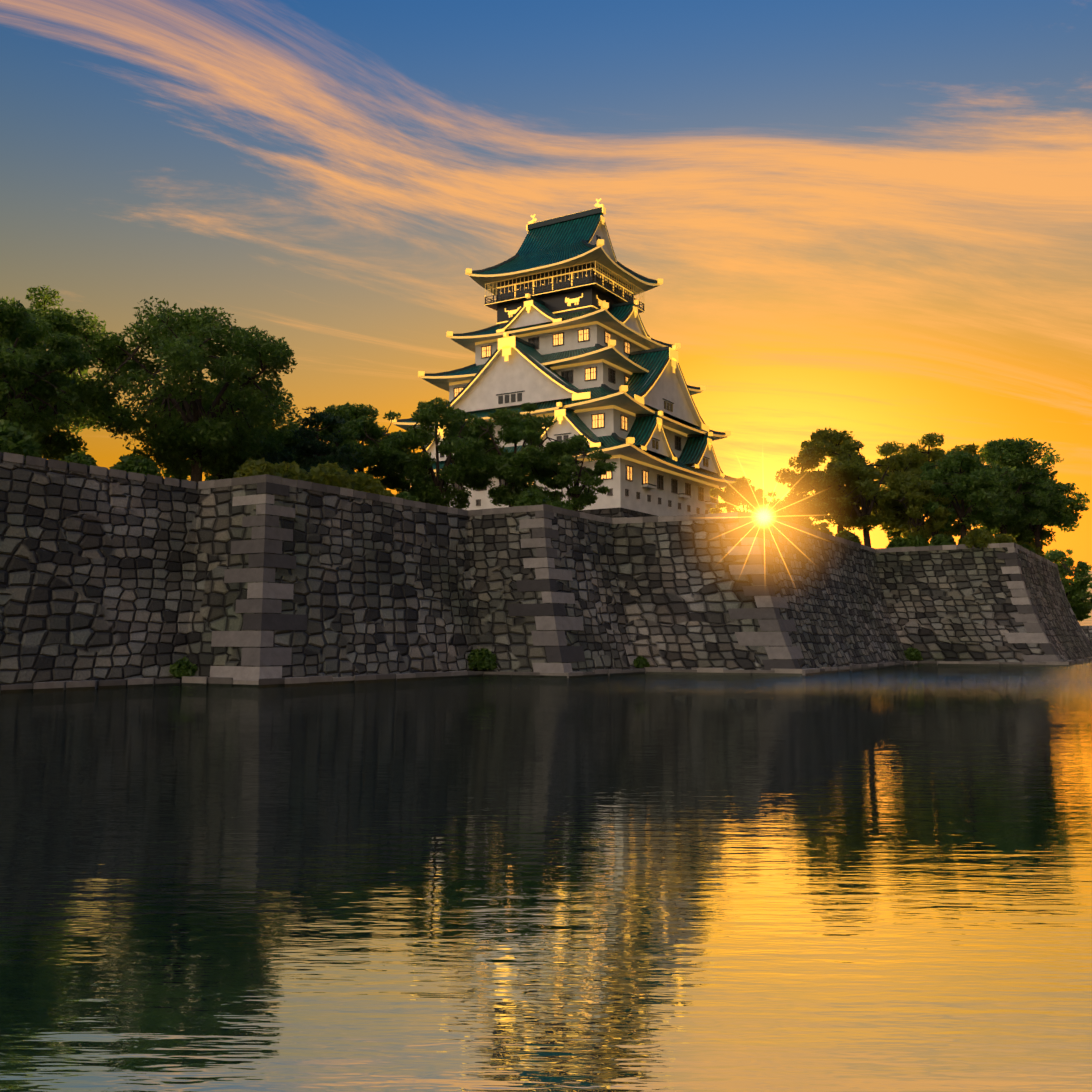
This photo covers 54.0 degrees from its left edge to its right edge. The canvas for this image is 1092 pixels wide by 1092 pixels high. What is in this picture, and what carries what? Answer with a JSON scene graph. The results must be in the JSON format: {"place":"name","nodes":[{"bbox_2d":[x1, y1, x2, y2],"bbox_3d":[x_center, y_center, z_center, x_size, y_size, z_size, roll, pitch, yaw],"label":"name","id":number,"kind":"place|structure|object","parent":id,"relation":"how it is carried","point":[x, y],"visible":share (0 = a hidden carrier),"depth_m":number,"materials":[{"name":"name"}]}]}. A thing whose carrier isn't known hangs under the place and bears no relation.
{"place":"outdoors","nodes":[
{"label":"outdoors","id":0,"kind":"place"},
{"bbox_2d":[0,662,1091,1091],"bbox_3d":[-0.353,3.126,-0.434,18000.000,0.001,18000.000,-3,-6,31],"label":"moat water","id":1,"kind":"structure","parent":0,"point":[870,880],"depth_m":13.84,"materials":[{"name":"black liquid"}]},
{"bbox_2d":[1081,626,1091,643],"bbox_3d":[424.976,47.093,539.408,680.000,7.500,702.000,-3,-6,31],"label":"bank wall","id":2,"kind":"structure","parent":1,"relation":"in","point":[1087,630],"depth_m":298.38,"materials":[{"name":"stone"}]},
{"bbox_2d":[1044,549,1091,608],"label":"tree","id":3,"kind":"object","parent":2,"relation":"on","point":[1076,592],"visible":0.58,"depth_m":307.91,"materials":[{"name":"green plant"}]},
{"bbox_2d":[1072,597,1091,621],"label":"tree","id":4,"kind":"object","parent":2,"relation":"on","point":[1081,614],"visible":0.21,"depth_m":321.18,"materials":[{"name":"green plant"}]},
{"bbox_2d":[0,452,1091,692],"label":"stone wall","id":5,"kind":"structure","parent":0,"point":[114,578],"depth_m":93.01,"materials":[{"name":"stone"}]},
{"bbox_2d":[169,656,197,677],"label":"bush","id":6,"kind":"object","parent":5,"relation":"on","point":[182,667],"visible":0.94,"depth_m":75.22,"materials":[{"name":"green plant"}]},
{"bbox_2d":[467,648,497,670],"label":"bush","id":7,"kind":"object","parent":5,"relation":"on","point":[483,659],"visible":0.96,"depth_m":93.21,"materials":[{"name":"green plant"}]},
{"bbox_2d":[633,656,649,667],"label":"bush","id":8,"kind":"object","parent":5,"relation":"on","point":[640,662],"visible":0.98,"depth_m":101.11,"materials":[{"name":"green plant"}]},
{"bbox_2d":[904,647,922,660],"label":"bush","id":9,"kind":"object","parent":5,"relation":"on","point":[910,653],"visible":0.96,"depth_m":136.57,"materials":[{"name":"green plant"}]},
{"bbox_2d":[0,0,1091,580],"label":"sky","id":10,"kind":"structure","parent":0,"point":[871,219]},
{"bbox_2d":[1078,570,1091,625],"bbox_3d":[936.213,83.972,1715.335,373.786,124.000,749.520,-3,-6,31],"label":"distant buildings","id":11,"kind":"structure","parent":0,"point":[1086,622],"depth_m":1737.54,"materials":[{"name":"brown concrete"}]},
{"label":"castle ground","id":12,"kind":"structure","parent":0,"visible":0},
{"bbox_2d":[0,419,41,462],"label":"shrub","id":13,"kind":"object","parent":12,"relation":"on","point":[15,440],"visible":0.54,"depth_m":73.01,"materials":[{"name":"green plant"}]},
{"bbox_2d":[0,296,94,442],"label":"tree","id":14,"kind":"object","parent":12,"relation":"on","point":[42,369],"visible":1,"depth_m":82.04,"materials":[{"name":"green plant"}]},
{"bbox_2d":[17,341,128,459],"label":"tree","id":15,"kind":"object","parent":12,"relation":"on","point":[84,372],"visible":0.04,"depth_m":107.58,"materials":[{"name":"green plant"}]},
{"bbox_2d":[0,285,151,460],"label":"tree","id":16,"kind":"object","parent":12,"relation":"on","point":[57,445],"visible":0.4,"depth_m":91.90,"materials":[{"name":"green plant"}]},
{"bbox_2d":[60,451,96,466],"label":"shrub","id":17,"kind":"object","parent":12,"relation":"on","point":[83,458],"visible":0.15,"depth_m":80.00,"materials":[{"name":"green plant"}]},
{"bbox_2d":[109,453,162,476],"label":"shrub","id":18,"kind":"object","parent":12,"relation":"on","point":[140,464],"visible":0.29,"depth_m":83.04,"materials":[{"name":"green plant"}]},
{"bbox_2d":[74,296,302,483],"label":"tree","id":19,"kind":"object","parent":12,"relation":"on","point":[180,346],"visible":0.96,"depth_m":92.83,"materials":[{"name":"green plant"}]},
{"bbox_2d":[143,395,279,483],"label":"tree","id":20,"kind":"object","parent":12,"relation":"on","point":[175,476],"visible":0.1,"depth_m":114.69,"materials":[{"name":"green plant"}]},
{"bbox_2d":[161,373,298,480],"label":"tree","id":21,"kind":"object","parent":12,"relation":"on","point":[273,444],"visible":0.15,"depth_m":103.55,"materials":[{"name":"green plant"}]},
{"bbox_2d":[233,458,282,477],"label":"shrub","id":22,"kind":"object","parent":12,"relation":"on","point":[252,467],"visible":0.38,"depth_m":85.00,"materials":[{"name":"green plant"}]},
{"bbox_2d":[228,423,301,475],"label":"tree","id":23,"kind":"object","parent":12,"relation":"on","point":[277,430],"visible":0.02,"depth_m":115.58,"materials":[{"name":"green plant"}]},
{"bbox_2d":[273,461,310,481],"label":"shrub","id":24,"kind":"object","parent":12,"relation":"on","point":[293,470],"visible":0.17,"depth_m":87.65,"materials":[{"name":"green plant"}]},
{"bbox_2d":[261,407,363,475],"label":"pine","id":25,"kind":"object","parent":12,"relation":"on","point":[314,446],"visible":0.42,"depth_m":103.17,"materials":[{"name":"green plant"}]},
{"bbox_2d":[306,462,355,489],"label":"shrub","id":26,"kind":"object","parent":12,"relation":"on","point":[331,474],"visible":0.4,"depth_m":89.12,"materials":[{"name":"green plant"}]},
{"bbox_2d":[282,405,405,473],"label":"tree","id":27,"kind":"object","parent":12,"relation":"on","point":[351,430],"visible":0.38,"depth_m":109.53,"materials":[{"name":"green plant"}]},
{"bbox_2d":[308,402,413,489],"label":"tree","id":28,"kind":"object","parent":12,"relation":"on","point":[356,413],"visible":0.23,"depth_m":117.25,"materials":[{"name":"green plant"}]},
{"bbox_2d":[349,471,384,494],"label":"shrub","id":29,"kind":"object","parent":12,"relation":"on","point":[363,481],"visible":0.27,"depth_m":94.26,"materials":[{"name":"green plant"}]},
{"bbox_2d":[383,490,394,496],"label":"shrub","id":30,"kind":"object","parent":12,"relation":"on","point":[388,493],"visible":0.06,"depth_m":98.58,"materials":[{"name":"green plant"}]},
{"bbox_2d":[395,491,418,500],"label":"shrub","id":31,"kind":"object","parent":12,"relation":"on","point":[406,495],"visible":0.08,"depth_m":102.06,"materials":[{"name":"green plant"}]},
{"bbox_2d":[368,397,507,509],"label":"tree","id":32,"kind":"object","parent":12,"relation":"on","point":[423,484],"visible":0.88,"depth_m":115.51,"materials":[{"name":"green plant"}]},
{"bbox_2d":[437,402,577,506],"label":"tree","id":33,"kind":"object","parent":12,"relation":"on","point":[514,469],"visible":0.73,"depth_m":115.63,"materials":[{"name":"green plant"}]},
{"bbox_2d":[514,489,552,505],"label":"shrub","id":34,"kind":"object","parent":12,"relation":"on","point":[528,497],"visible":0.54,"depth_m":101.58,"materials":[{"name":"green plant"}]},
{"bbox_2d":[372,198,745,517],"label":"castle","id":35,"kind":"structure","parent":12,"relation":"on","point":[569,344],"depth_m":167.43,"materials":[{"name":"paint"}]},
{"bbox_2d":[552,499,574,510],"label":"shrub","id":36,"kind":"object","parent":12,"relation":"on","point":[560,504],"visible":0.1,"depth_m":109.47,"materials":[{"name":"green plant"}]},
{"bbox_2d":[534,434,616,510],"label":"tree","id":37,"kind":"object","parent":12,"relation":"on","point":[581,496],"visible":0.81,"depth_m":116.34,"materials":[{"name":"green plant"}]},
{"bbox_2d":[709,476,784,513],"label":"tree","id":38,"kind":"object","parent":12,"relation":"on","point":[738,493],"depth_m":146.99,"materials":[{"name":"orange plant"}]},
{"bbox_2d":[762,507,793,521],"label":"shrub","id":39,"kind":"object","parent":12,"relation":"on","point":[775,512],"depth_m":118.50,"materials":[{"name":"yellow plant"}]},
{"bbox_2d":[792,518,811,528],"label":"shrub","id":40,"kind":"object","parent":12,"relation":"on","point":[804,523],"depth_m":123.88,"materials":[{"name":"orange plant"}]},
{"bbox_2d":[783,494,831,528],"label":"tree","id":41,"kind":"object","parent":12,"relation":"on","point":[802,509],"depth_m":148.46,"materials":[{"name":"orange plant"}]},
{"bbox_2d":[813,526,833,534],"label":"shrub","id":42,"kind":"object","parent":12,"relation":"on","point":[825,530],"depth_m":135.51,"materials":[{"name":"green plant"}]},
{"bbox_2d":[775,426,910,532],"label":"tree","id":43,"kind":"object","parent":12,"relation":"on","point":[819,446],"depth_m":162.11,"materials":[{"name":"green plant"}]},
{"bbox_2d":[834,529,861,543],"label":"shrub","id":44,"kind":"object","parent":12,"relation":"on","point":[847,535],"depth_m":142.61,"materials":[{"name":"green plant"}]},
{"bbox_2d":[804,439,920,546],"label":"tree","id":45,"kind":"object","parent":12,"relation":"on","point":[830,493],"visible":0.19,"depth_m":153.46,"materials":[{"name":"green plant"}]},
{"bbox_2d":[886,537,907,547],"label":"shrub","id":46,"kind":"object","parent":12,"relation":"on","point":[895,542],"visible":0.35,"depth_m":147.07,"materials":[{"name":"green plant"}]},
{"bbox_2d":[877,478,951,537],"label":"tree","id":47,"kind":"object","parent":12,"relation":"on","point":[918,492],"visible":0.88,"depth_m":147.11,"materials":[{"name":"green plant"}]},
{"bbox_2d":[901,534,928,546],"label":"shrub","id":48,"kind":"object","parent":12,"relation":"on","point":[918,540],"visible":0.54,"depth_m":145.95,"materials":[{"name":"green plant"}]},
{"bbox_2d":[879,485,954,544],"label":"tree","id":49,"kind":"object","parent":12,"relation":"on","point":[891,533],"visible":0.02,"depth_m":177.15,"materials":[{"name":"green plant"}]},
{"bbox_2d":[874,432,986,538],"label":"tree","id":50,"kind":"object","parent":12,"relation":"on","point":[920,456],"visible":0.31,"depth_m":162.55,"materials":[{"name":"green plant"}]},
{"bbox_2d":[929,533,955,545],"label":"shrub","id":51,"kind":"object","parent":12,"relation":"on","point":[941,539],"visible":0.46,"depth_m":144.64,"materials":[{"name":"green plant"}]},
{"bbox_2d":[920,449,1016,538],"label":"tree","id":52,"kind":"object","parent":12,"relation":"on","point":[985,482],"visible":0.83,"depth_m":147.22,"materials":[{"name":"green plant"}]},
{"bbox_2d":[960,527,994,548],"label":"shrub","id":53,"kind":"object","parent":12,"relation":"on","point":[977,537],"visible":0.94,"depth_m":139.42,"materials":[{"name":"green plant"}]},
{"bbox_2d":[934,437,1059,536],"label":"tree","id":54,"kind":"object","parent":12,"relation":"on","point":[1012,452],"visible":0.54,"depth_m":160.35,"materials":[{"name":"green plant"}]},
{"bbox_2d":[993,534,1018,543],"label":"shrub","id":55,"kind":"object","parent":12,"relation":"on","point":[1004,538],"visible":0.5,"depth_m":141.16,"materials":[{"name":"green plant"}]},
{"bbox_2d":[1021,544,1037,554],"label":"shrub","id":56,"kind":"object","parent":12,"relation":"on","point":[1027,547],"visible":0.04,"depth_m":162.69,"materials":[{"name":"green plant"}]},
{"bbox_2d":[1019,542,1045,558],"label":"shrub","id":57,"kind":"object","parent":12,"relation":"on","point":[1039,551],"visible":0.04,"depth_m":167.15,"materials":[{"name":"green plant"}]},
{"bbox_2d":[1013,484,1070,549],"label":"tree","id":58,"kind":"object","parent":12,"relation":"on","point":[1045,534],"visible":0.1,"depth_m":171.69,"materials":[{"name":"green plant"}]},
{"bbox_2d":[997,454,1089,549],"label":"tree","id":59,"kind":"object","parent":12,"relation":"on","point":[1065,519],"visible":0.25,"depth_m":167.22,"materials":[{"name":"green plant"}]}
]}

